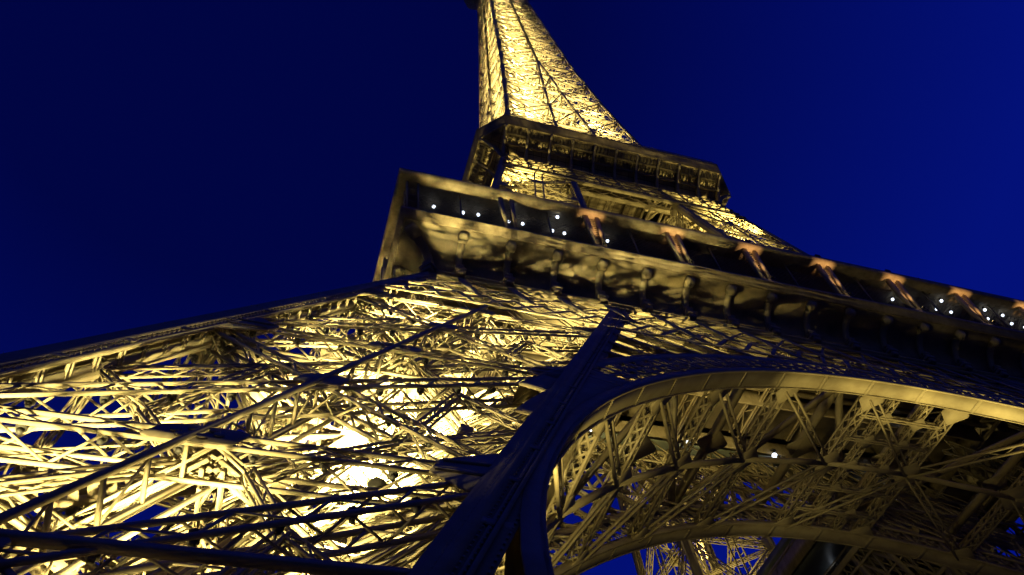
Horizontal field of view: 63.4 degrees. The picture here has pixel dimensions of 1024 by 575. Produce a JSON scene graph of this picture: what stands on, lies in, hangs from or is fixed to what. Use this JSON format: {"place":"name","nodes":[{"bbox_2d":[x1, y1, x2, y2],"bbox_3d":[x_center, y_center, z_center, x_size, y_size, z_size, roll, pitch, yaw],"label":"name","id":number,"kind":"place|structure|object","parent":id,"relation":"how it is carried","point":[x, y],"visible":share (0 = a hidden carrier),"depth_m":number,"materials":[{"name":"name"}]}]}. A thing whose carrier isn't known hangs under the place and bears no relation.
{"place":"outdoors","nodes":[
{"label":"outdoors","id":0,"kind":"place"},
{"bbox_2d":[0,0,1023,574],"label":"sky","id":1,"kind":"structure","parent":0,"point":[161,161],"materials":[{"name":"blue"}]},
{"label":"ground","id":2,"kind":"structure","parent":0,"visible":0},
{"bbox_2d":[0,0,1023,574],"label":"iron tower","id":3,"kind":"structure","parent":2,"relation":"on","point":[480,380],"depth_m":54.43,"materials":[{"name":"brown metal"}]},
{"bbox_2d":[331,469,350,483],"bbox_3d":[-7.330,8.144,35.485,0.602,0.893,0.837,-30,-57,14],"label":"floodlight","id":4,"kind":"object","parent":3,"relation":"attached to","point":[346,479],"visible":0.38,"depth_m":35.47,"materials":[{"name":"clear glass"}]},
{"bbox_2d":[367,477,391,497],"bbox_3d":[-4.108,6.135,25.339,0.758,0.840,0.787,10,-57,-14],"label":"floodlight","id":5,"kind":"object","parent":3,"relation":"attached to","point":[376,482],"visible":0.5,"depth_m":25.31,"materials":[{"name":"grey metal"}]},
{"bbox_2d":[770,448,776,456],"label":"ceiling lamp","id":6,"kind":"object","parent":3,"relation":"hanging from","point":[773,450],"visible":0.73,"depth_m":78.53,"materials":[{"name":"white glass"}]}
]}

